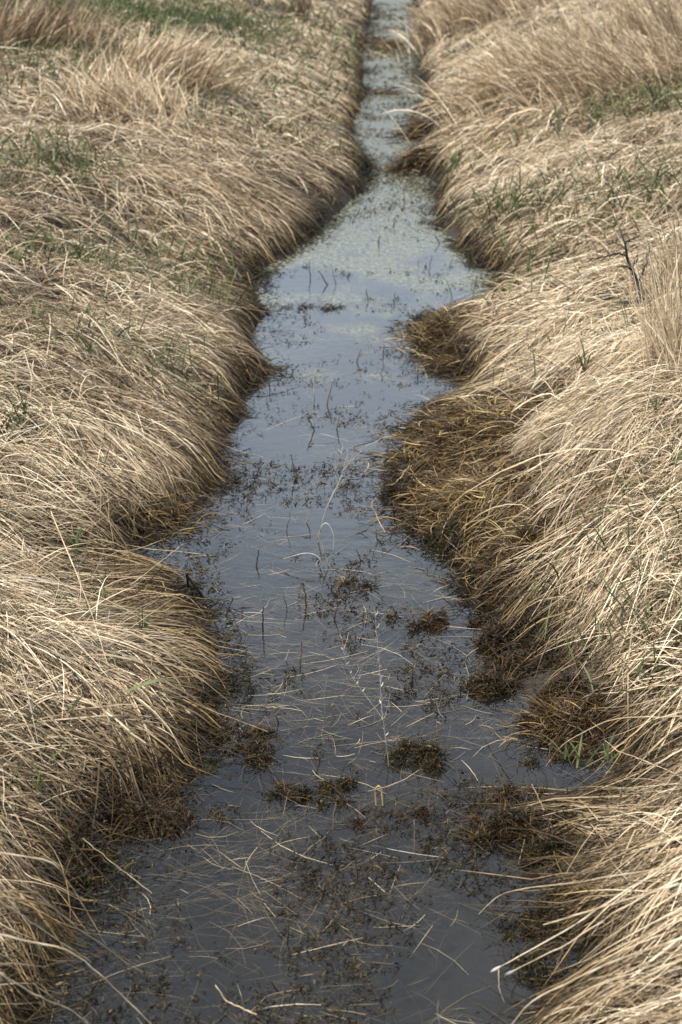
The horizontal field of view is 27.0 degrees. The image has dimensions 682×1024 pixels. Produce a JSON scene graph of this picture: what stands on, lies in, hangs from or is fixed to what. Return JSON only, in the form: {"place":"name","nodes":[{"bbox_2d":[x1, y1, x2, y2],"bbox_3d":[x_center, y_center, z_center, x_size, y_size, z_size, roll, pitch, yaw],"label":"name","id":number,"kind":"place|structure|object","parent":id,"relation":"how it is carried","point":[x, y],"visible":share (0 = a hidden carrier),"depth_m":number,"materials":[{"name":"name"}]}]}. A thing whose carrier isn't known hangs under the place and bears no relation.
{"place":"outdoors","nodes":[
{"label":"outdoors","id":0,"kind":"place"},
{"bbox_2d":[0,0,377,1022],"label":"dry grass","id":1,"kind":"structure","parent":0,"point":[34,208],"depth_m":5.60,"materials":[{"name":"plant"}]},
{"bbox_2d":[25,300,51,322],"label":"green shoot","id":2,"kind":"object","parent":1,"relation":"on","point":[36,308],"visible":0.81,"depth_m":4.46,"materials":[{"name":"green plant"}]},
{"bbox_2d":[27,320,64,350],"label":"green shoot","id":3,"kind":"object","parent":1,"relation":"on","point":[55,349],"visible":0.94,"depth_m":4.28,"materials":[{"name":"green plant"}]},
{"bbox_2d":[70,332,102,357],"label":"green shoot","id":4,"kind":"object","parent":1,"relation":"on","point":[89,348],"visible":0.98,"depth_m":4.32,"materials":[{"name":"green plant"}]},
{"bbox_2d":[0,0,681,1023],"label":"ground","id":5,"kind":"structure","parent":0,"point":[468,966],"depth_m":3.34,"materials":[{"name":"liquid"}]},
{"bbox_2d":[9,824,125,913],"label":"moss clump","id":6,"kind":"object","parent":5,"relation":"on","point":[93,856],"visible":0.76,"depth_m":2.55,"materials":[{"name":"plant"}]},
{"bbox_2d":[0,861,143,1023],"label":"grass tussock","id":7,"kind":"object","parent":5,"relation":"on","point":[7,1019],"depth_m":2.28,"materials":[{"name":"plant"}]},
{"bbox_2d":[0,973,87,1023],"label":"straw stalk","id":8,"kind":"object","parent":7,"relation":"attached to","point":[39,995],"visible":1,"depth_m":2.10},
{"bbox_2d":[0,0,158,60],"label":"tall grass","id":9,"kind":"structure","parent":5,"relation":"on","point":[23,27],"depth_m":8.76,"materials":[{"name":"plant"}]},
{"bbox_2d":[0,688,190,1023],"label":"grass tussock","id":10,"kind":"object","parent":5,"relation":"on","point":[33,890],"depth_m":2.46,"materials":[{"name":"plant"}]},
{"bbox_2d":[25,760,51,790],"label":"green shoot","id":11,"kind":"object","parent":10,"relation":"on","point":[38,778],"visible":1,"depth_m":2.62,"materials":[{"name":"green plant"}]},
{"bbox_2d":[0,852,105,944],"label":"straw stalk","id":12,"kind":"object","parent":10,"relation":"attached to","point":[54,864],"visible":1,"depth_m":2.20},
{"bbox_2d":[0,399,253,690],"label":"grass tussock","id":13,"kind":"object","parent":5,"relation":"on","point":[38,548],"depth_m":3.60,"materials":[{"name":"plant"}]},
{"bbox_2d":[61,525,92,556],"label":"green shoot","id":14,"kind":"object","parent":13,"relation":"on","point":[76,546],"visible":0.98,"depth_m":3.51,"materials":[{"name":"green plant"}]},
{"bbox_2d":[57,759,208,864],"bbox_3d":[-0.435,0.553,2.686,0.330,0.103,0.273,-15,29,-28],"label":"moss clump","id":15,"kind":"object","parent":5,"relation":"on","point":[141,810],"visible":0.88,"depth_m":2.68,"materials":[{"name":"plant"}]},
{"bbox_2d":[0,608,271,932],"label":"grass tussock","id":16,"kind":"object","parent":5,"relation":"on","point":[154,738],"depth_m":2.81,"materials":[{"name":"plant"}]},
{"bbox_2d":[17,707,47,724],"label":"green shoot","id":17,"kind":"object","parent":16,"relation":"on","point":[38,716],"visible":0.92,"depth_m":2.73,"materials":[{"name":"green plant"}]},
{"bbox_2d":[42,735,73,762],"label":"green shoot","id":18,"kind":"object","parent":16,"relation":"on","point":[56,753],"visible":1,"depth_m":2.67,"materials":[{"name":"green plant"}]},
{"bbox_2d":[63,692,86,714],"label":"green shoot","id":19,"kind":"object","parent":16,"relation":"on","point":[75,703],"visible":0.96,"depth_m":2.79,"materials":[{"name":"green plant"}]},
{"bbox_2d":[51,511,108,665],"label":"straw stalk","id":20,"kind":"object","parent":16,"relation":"on","point":[78,579],"visible":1,"depth_m":2.85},
{"bbox_2d":[124,678,183,692],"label":"stalk","id":21,"kind":"object","parent":16,"relation":"on","point":[146,683],"visible":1,"depth_m":2.66,"materials":[{"name":"beige plant"}]},
{"bbox_2d":[156,683,265,730],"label":"straw stalk","id":22,"kind":"object","parent":16,"relation":"attached to","point":[206,708],"visible":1,"depth_m":2.85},
{"bbox_2d":[23,48,251,136],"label":"tall grass","id":23,"kind":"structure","parent":5,"relation":"on","point":[126,94],"depth_m":7.18,"materials":[{"name":"plant"}]},
{"bbox_2d":[0,315,275,590],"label":"grass tussock","id":24,"kind":"object","parent":5,"relation":"on","point":[92,390],"depth_m":3.96,"materials":[{"name":"plant"}]},
{"bbox_2d":[4,277,279,483],"bbox_3d":[-0.611,-0.499,4.565,1.045,0.356,1.405,-11,28,-22],"label":"grass tussock","id":25,"kind":"object","parent":5,"relation":"on","point":[227,390],"depth_m":4.54,"materials":[{"name":"plant"}]},
{"bbox_2d":[0,524,291,820],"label":"grass tussock","id":26,"kind":"object","parent":5,"relation":"on","point":[119,611],"depth_m":3.11,"materials":[{"name":"plant"}]},
{"bbox_2d":[85,570,105,599],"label":"green shoot","id":27,"kind":"object","parent":26,"relation":"on","point":[103,593],"visible":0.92,"depth_m":3.29,"materials":[{"name":"green plant"}]},
{"bbox_2d":[137,608,150,628],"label":"green shoot","id":28,"kind":"object","parent":26,"relation":"on","point":[146,622],"visible":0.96,"depth_m":3.16,"materials":[{"name":"green plant"}]},
{"bbox_2d":[0,232,301,411],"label":"grass tussock","id":29,"kind":"object","parent":5,"relation":"on","point":[223,322],"depth_m":4.91,"materials":[{"name":"plant"}]},
{"bbox_2d":[7,243,30,262],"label":"green shoot","id":30,"kind":"object","parent":29,"relation":"on","point":[17,256],"visible":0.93,"depth_m":4.96,"materials":[{"name":"green plant"}]},
{"bbox_2d":[75,17,279,104],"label":"tall grass","id":31,"kind":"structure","parent":5,"relation":"on","point":[185,58],"depth_m":7.91,"materials":[{"name":"plant"}]},
{"bbox_2d":[186,575,204,597],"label":"broken stem","id":32,"kind":"object","parent":5,"relation":"on","point":[188,578],"visible":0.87,"depth_m":3.44,"materials":[{"name":"black plant"}]},
{"bbox_2d":[60,130,341,277],"bbox_3d":[-0.657,-1.437,6.393,1.393,0.456,1.626,0,26,0],"label":"grass tussock","id":33,"kind":"object","parent":5,"relation":"on","point":[203,186],"depth_m":6.29,"materials":[{"name":"plant"}]},
{"bbox_2d":[143,718,285,784],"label":"moss clump","id":34,"kind":"object","parent":5,"relation":"on","point":[259,744],"visible":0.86,"depth_m":2.88,"materials":[{"name":"plant"}]},
{"bbox_2d":[0,0,506,824],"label":"green grass","id":35,"kind":"structure","parent":5,"relation":"on","point":[146,12],"depth_m":7.54,"materials":[{"name":"plant"}]},
{"bbox_2d":[289,0,321,19],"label":"tall grass","id":36,"kind":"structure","parent":5,"relation":"on","point":[301,7],"depth_m":11.90,"materials":[{"name":"plant"}]},
{"bbox_2d":[5,0,658,1023],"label":"shore moss","id":37,"kind":"object","parent":5,"relation":"on","point":[231,476],"visible":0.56,"depth_m":3.62,"materials":[{"name":"plant"}]},
{"bbox_2d":[356,0,572,81],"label":"tall grass","id":38,"kind":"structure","parent":5,"relation":"on","point":[463,11],"depth_m":11.47,"materials":[{"name":"plant"}]},
{"bbox_2d":[446,785,540,848],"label":"moss clump","id":39,"kind":"object","parent":5,"relation":"on","point":[474,819],"visible":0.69,"depth_m":2.67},
{"bbox_2d":[335,439,652,592],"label":"rotting grass","id":40,"kind":"structure","parent":5,"relation":"on","point":[466,503],"depth_m":3.79,"materials":[{"name":"plant"}]},
{"bbox_2d":[466,460,521,479],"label":"moss clump","id":41,"kind":"object","parent":40,"relation":"on","point":[494,469],"visible":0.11,"depth_m":3.93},
{"bbox_2d":[375,84,631,203],"bbox_3d":[0.873,-2.011,7.566,1.494,0.471,1.658,-14,29,-27],"label":"grass tussock","id":42,"kind":"object","parent":5,"relation":"on","point":[472,137],"depth_m":7.50,"materials":[{"name":"plant"}]},
{"bbox_2d":[334,0,681,165],"bbox_3d":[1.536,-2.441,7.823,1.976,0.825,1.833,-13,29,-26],"label":"tall grass","id":43,"kind":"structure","parent":5,"relation":"on","point":[591,73],"depth_m":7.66,"materials":[{"name":"plant"}]},
{"bbox_2d":[459,591,565,658],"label":"moss clump","id":44,"kind":"object","parent":5,"relation":"on","point":[492,637],"visible":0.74,"depth_m":3.27,"materials":[{"name":"plant"}]},
{"bbox_2d":[452,792,598,870],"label":"moss clump","id":45,"kind":"object","parent":5,"relation":"on","point":[517,815],"visible":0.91,"depth_m":2.63,"materials":[{"name":"plant"}]},
{"bbox_2d":[505,507,559,550],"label":"moss clump","id":46,"kind":"object","parent":5,"relation":"on","point":[522,530],"visible":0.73,"depth_m":3.55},
{"bbox_2d":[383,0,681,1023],"bbox_3d":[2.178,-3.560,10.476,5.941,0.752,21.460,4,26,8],"label":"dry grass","id":47,"kind":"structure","parent":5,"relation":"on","point":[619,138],"depth_m":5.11,"materials":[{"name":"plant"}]},
{"bbox_2d":[646,394,665,414],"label":"green shoot","id":48,"kind":"object","parent":47,"relation":"on","point":[655,404],"visible":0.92,"depth_m":3.69,"materials":[{"name":"green plant"}]},
{"bbox_2d":[645,479,671,508],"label":"green shoot","id":49,"kind":"object","parent":47,"relation":"on","point":[664,499],"visible":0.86,"depth_m":3.38,"materials":[{"name":"green plant"}]},
{"bbox_2d":[669,434,681,467],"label":"green shoot","id":50,"kind":"object","parent":47,"relation":"on","point":[678,457],"visible":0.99,"depth_m":3.49,"materials":[{"name":"green plant"}]},
{"bbox_2d":[402,268,678,430],"bbox_3d":[0.743,-0.587,4.649,1.117,0.440,1.634,0,26,0],"label":"grass tussock","id":51,"kind":"object","parent":5,"relation":"on","point":[493,361],"depth_m":4.73,"materials":[{"name":"plant"}]},
{"bbox_2d":[443,192,643,298],"bbox_3d":[0.837,-1.137,5.966,0.827,0.286,1.576,0,26,0],"label":"grass tussock","id":52,"kind":"object","parent":5,"relation":"on","point":[535,262],"depth_m":6.01,"materials":[{"name":"plant"}]},
{"bbox_2d":[418,552,681,943],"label":"grass tussock","id":53,"kind":"object","parent":5,"relation":"on","point":[634,723],"depth_m":2.87,"materials":[{"name":"plant"}]},
{"bbox_2d":[542,734,580,762],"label":"green shoot","id":54,"kind":"object","parent":53,"relation":"on","point":[565,753],"visible":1,"depth_m":2.78,"materials":[{"name":"green plant"}]},
{"bbox_2d":[566,733,603,767],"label":"green shoot","id":55,"kind":"object","parent":53,"relation":"on","point":[578,757],"visible":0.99,"depth_m":2.76,"materials":[{"name":"green plant"}]},
{"bbox_2d":[602,733,623,762],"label":"green shoot","id":56,"kind":"object","parent":53,"relation":"on","point":[606,750],"visible":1,"depth_m":2.78,"materials":[{"name":"green plant"}]},
{"bbox_2d":[546,716,681,765],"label":"straw stalk","id":57,"kind":"object","parent":53,"relation":"on","point":[615,719],"visible":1,"depth_m":2.60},
{"bbox_2d":[637,653,647,677],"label":"green shoot","id":58,"kind":"object","parent":53,"relation":"on","point":[640,666],"visible":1,"depth_m":2.94,"materials":[{"name":"green plant"}]},
{"bbox_2d":[426,0,681,817],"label":"green grass","id":59,"kind":"structure","parent":5,"relation":"on","point":[641,164],"depth_m":6.06,"materials":[{"name":"plant"}]},
{"bbox_2d":[441,389,681,751],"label":"grass tussock","id":60,"kind":"object","parent":5,"relation":"on","point":[570,565],"depth_m":3.29,"materials":[{"name":"plant"}]},
{"bbox_2d":[623,520,640,553],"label":"green shoot","id":61,"kind":"object","parent":60,"relation":"on","point":[626,548],"visible":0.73,"depth_m":3.27,"materials":[{"name":"green plant"}]},
{"bbox_2d":[642,599,658,622],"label":"green shoot","id":62,"kind":"object","parent":60,"relation":"on","point":[645,611],"visible":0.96,"depth_m":3.04,"materials":[{"name":"green plant"}]},
{"bbox_2d":[443,798,681,1023],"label":"grass tussock","id":63,"kind":"object","parent":5,"relation":"on","point":[588,989],"depth_m":2.20,"materials":[{"name":"plant"}]},
{"bbox_2d":[491,855,681,971],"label":"straw stalk","id":64,"kind":"object","parent":63,"relation":"on","point":[498,967],"visible":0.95,"depth_m":2.13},
{"bbox_2d":[505,877,681,974],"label":"straw stalk","id":65,"kind":"object","parent":63,"relation":"attached to","point":[509,972],"visible":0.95,"depth_m":2.12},
{"bbox_2d":[512,937,681,1023],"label":"straw stalk","id":66,"kind":"object","parent":63,"relation":"on","point":[651,948],"visible":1,"depth_m":2.01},
{"bbox_2d":[543,883,679,924],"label":"straw stalk","id":67,"kind":"object","parent":63,"relation":"on","point":[659,889],"visible":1,"depth_m":2.05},
{"bbox_2d":[570,958,681,1023],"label":"straw stalk","id":68,"kind":"object","parent":63,"relation":"on","point":[663,967],"visible":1,"depth_m":1.94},
{"bbox_2d":[451,763,681,1023],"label":"grass tussock","id":69,"kind":"object","parent":5,"relation":"on","point":[623,883],"depth_m":2.43,"materials":[{"name":"plant"}]},
{"bbox_2d":[509,653,635,739],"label":"moss clump","id":70,"kind":"object","parent":5,"relation":"on","point":[568,678],"visible":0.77,"depth_m":3.01,"materials":[{"name":"plant"}]},
{"bbox_2d":[574,338,595,369],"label":"green shoot","id":71,"kind":"object","parent":5,"relation":"on","point":[581,362],"visible":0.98,"depth_m":4.13,"materials":[{"name":"green plant"}]},
{"bbox_2d":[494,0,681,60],"bbox_3d":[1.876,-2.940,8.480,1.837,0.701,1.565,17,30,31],"label":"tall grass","id":72,"kind":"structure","parent":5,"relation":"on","point":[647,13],"depth_m":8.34,"materials":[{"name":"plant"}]},
{"bbox_2d":[604,462,637,492],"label":"green shoot","id":73,"kind":"object","parent":5,"relation":"on","point":[619,479],"visible":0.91,"depth_m":3.48,"materials":[{"name":"green plant"}]},
{"bbox_2d":[586,227,675,313],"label":"bare shrub","id":74,"kind":"object","parent":5,"relation":"on","point":[628,262],"visible":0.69,"depth_m":4.62,"materials":[{"name":"brown plant"}]},
{"bbox_2d":[609,241,681,391],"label":"tall grass","id":75,"kind":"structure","parent":5,"relation":"on","point":[666,331],"depth_m":3.89,"materials":[{"name":"plant"}]},
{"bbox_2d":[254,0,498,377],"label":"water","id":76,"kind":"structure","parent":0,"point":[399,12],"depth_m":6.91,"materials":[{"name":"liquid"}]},
{"bbox_2d":[0,899,90,961],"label":"straw stalk","id":77,"kind":"object","parent":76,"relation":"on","point":[39,927],"visible":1,"depth_m":2.21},
{"bbox_2d":[0,934,150,1023],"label":"straw stalk","id":78,"kind":"object","parent":76,"relation":"on","point":[19,939],"visible":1,"depth_m":2.11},
{"bbox_2d":[82,838,151,892],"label":"straw stalk","id":79,"kind":"object","parent":76,"relation":"on","point":[112,862],"visible":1,"depth_m":2.51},
{"bbox_2d":[98,767,260,856],"bbox_3d":[-0.345,0.546,2.722,0.335,0.083,0.263,-16,30,-30],"label":"moss clump","id":80,"kind":"object","parent":76,"relation":"on","point":[218,813],"visible":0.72,"depth_m":2.70,"materials":[{"name":"plant"}]},
{"bbox_2d":[122,480,252,557],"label":"rotting grass","id":81,"kind":"structure","parent":76,"relation":"on","point":[167,520],"depth_m":3.82,"materials":[{"name":"plant"}]},
{"bbox_2d":[215,985,256,1014],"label":"straw stalk","id":82,"kind":"object","parent":76,"relation":"on","point":[236,1005],"visible":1,"depth_m":2.24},
{"bbox_2d":[192,705,285,750],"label":"moss clump","id":83,"kind":"object","parent":76,"relation":"on","point":[217,736],"visible":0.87,"depth_m":2.95,"materials":[{"name":"plant"}]},
{"bbox_2d":[277,298,347,314],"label":"moss clump","id":84,"kind":"object","parent":76,"relation":"on","point":[334,308],"visible":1,"depth_m":5.57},
{"bbox_2d":[254,758,371,820],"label":"moss clump","id":85,"kind":"object","parent":76,"relation":"on","point":[346,783],"visible":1,"depth_m":2.77,"materials":[{"name":"plant"}]},
{"bbox_2d":[26,2,618,1023],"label":"pond weed","id":86,"kind":"object","parent":76,"relation":"on","point":[296,988],"visible":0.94,"depth_m":2.61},
{"bbox_2d":[46,321,619,1023],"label":"floating straw","id":87,"kind":"object","parent":76,"relation":"on","point":[248,859],"visible":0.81,"depth_m":2.90,"materials":[{"name":"plant"}]},
{"bbox_2d":[318,445,360,541],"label":"seed stalk","id":88,"kind":"object","parent":76,"relation":"on","point":[338,482],"visible":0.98,"depth_m":3.65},
{"bbox_2d":[326,566,382,596],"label":"moss clump","id":89,"kind":"object","parent":76,"relation":"on","point":[353,580],"visible":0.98,"depth_m":3.54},
{"bbox_2d":[333,480,384,498],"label":"moss clump","id":90,"kind":"object","parent":76,"relation":"on","point":[349,491],"visible":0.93,"depth_m":4.06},
{"bbox_2d":[340,606,390,766],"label":"seed stalk","id":91,"kind":"object","parent":76,"relation":"on","point":[380,687],"visible":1,"depth_m":2.76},
{"bbox_2d":[375,785,383,809],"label":"yellow shoot","id":92,"kind":"object","parent":76,"relation":"in","point":[381,796],"visible":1,"depth_m":2.73,"materials":[{"name":"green plant"}]},
{"bbox_2d":[325,783,447,842],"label":"moss clump","id":93,"kind":"object","parent":76,"relation":"on","point":[356,822],"visible":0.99,"depth_m":2.70,"materials":[{"name":"plant"}]},
{"bbox_2d":[365,471,417,502],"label":"moss clump","id":94,"kind":"object","parent":76,"relation":"on","point":[400,489],"visible":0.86,"depth_m":3.99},
{"bbox_2d":[365,140,455,180],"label":"rotting grass","id":95,"kind":"structure","parent":76,"relation":"on","point":[409,158],"depth_m":7.71,"materials":[{"name":"plant"}]},
{"bbox_2d":[372,729,461,776],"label":"moss clump","id":96,"kind":"object","parent":76,"relation":"on","point":[429,755],"visible":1,"depth_m":2.87,"materials":[{"name":"plant"}]},
{"bbox_2d":[275,372,571,527],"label":"rotting grass","id":97,"kind":"structure","parent":76,"relation":"on","point":[432,444],"depth_m":4.18,"materials":[{"name":"plant"}]},
{"bbox_2d":[377,300,475,364],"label":"rotting grass","id":98,"kind":"structure","parent":76,"relation":"on","point":[438,324],"depth_m":5.13,"materials":[{"name":"plant"}]},
{"bbox_2d":[383,600,489,636],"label":"moss clump","id":99,"kind":"object","parent":76,"relation":"on","point":[432,626],"visible":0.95,"depth_m":3.35,"materials":[{"name":"plant"}]},
{"bbox_2d":[434,775,513,818],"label":"moss clump","id":100,"kind":"object","parent":76,"relation":"on","point":[471,806],"visible":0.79,"depth_m":2.75,"materials":[{"name":"plant"}]},
{"bbox_2d":[417,501,567,625],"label":"rotting grass","id":101,"kind":"structure","parent":76,"relation":"on","point":[495,559],"depth_m":3.52,"materials":[{"name":"plant"}]},
{"bbox_2d":[482,771,566,814],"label":"moss clump","id":102,"kind":"object","parent":76,"relation":"on","point":[508,790],"visible":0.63,"depth_m":2.76,"materials":[{"name":"plant"}]},
{"bbox_2d":[449,621,604,706],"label":"moss clump","id":103,"kind":"object","parent":76,"relation":"on","point":[500,682],"visible":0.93,"depth_m":3.12,"materials":[{"name":"plant"}]},
{"bbox_2d":[469,887,611,999],"bbox_3d":[0.353,0.706,2.382,0.279,0.090,0.283,5,26,11],"label":"moss clump","id":104,"kind":"object","parent":76,"relation":"on","point":[536,966],"visible":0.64,"depth_m":2.41,"materials":[{"name":"plant"}]},
{"bbox_2d":[512,723,613,774],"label":"moss clump","id":105,"kind":"object","parent":76,"relation":"on","point":[557,755],"visible":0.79,"depth_m":2.88,"materials":[{"name":"plant"}]},
{"bbox_2d":[479,865,681,913],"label":"straw stalk","id":106,"kind":"object","parent":76,"relation":"on","point":[586,880],"visible":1,"depth_m":2.20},
{"bbox_2d":[362,84,404,95],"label":"rotting grass","id":107,"kind":"structure","parent":0,"point":[378,90],"depth_m":10.01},
{"bbox_2d":[345,24,472,59],"bbox_3d":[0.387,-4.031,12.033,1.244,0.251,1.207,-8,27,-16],"label":"rotting grass","id":108,"kind":"structure","parent":0,"point":[391,46],"depth_m":11.98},
{"bbox_2d":[381,114,440,146],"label":"rotting grass","id":109,"kind":"structure","parent":0,"point":[415,125],"depth_m":8.56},
{"bbox_2d":[395,327,497,390],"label":"rotting grass","id":110,"kind":"structure","parent":0,"point":[442,357],"depth_m":4.95,"materials":[{"name":"plant"}]},
{"bbox_2d":[459,673,631,781],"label":"rotting grass","id":111,"kind":"structure","parent":0,"point":[555,729],"depth_m":2.95,"materials":[{"name":"plant"}]},
{"bbox_2d":[588,184,681,305],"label":"tall grass","id":112,"kind":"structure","parent":0,"point":[666,250],"depth_m":4.74,"materials":[{"name":"plant"}]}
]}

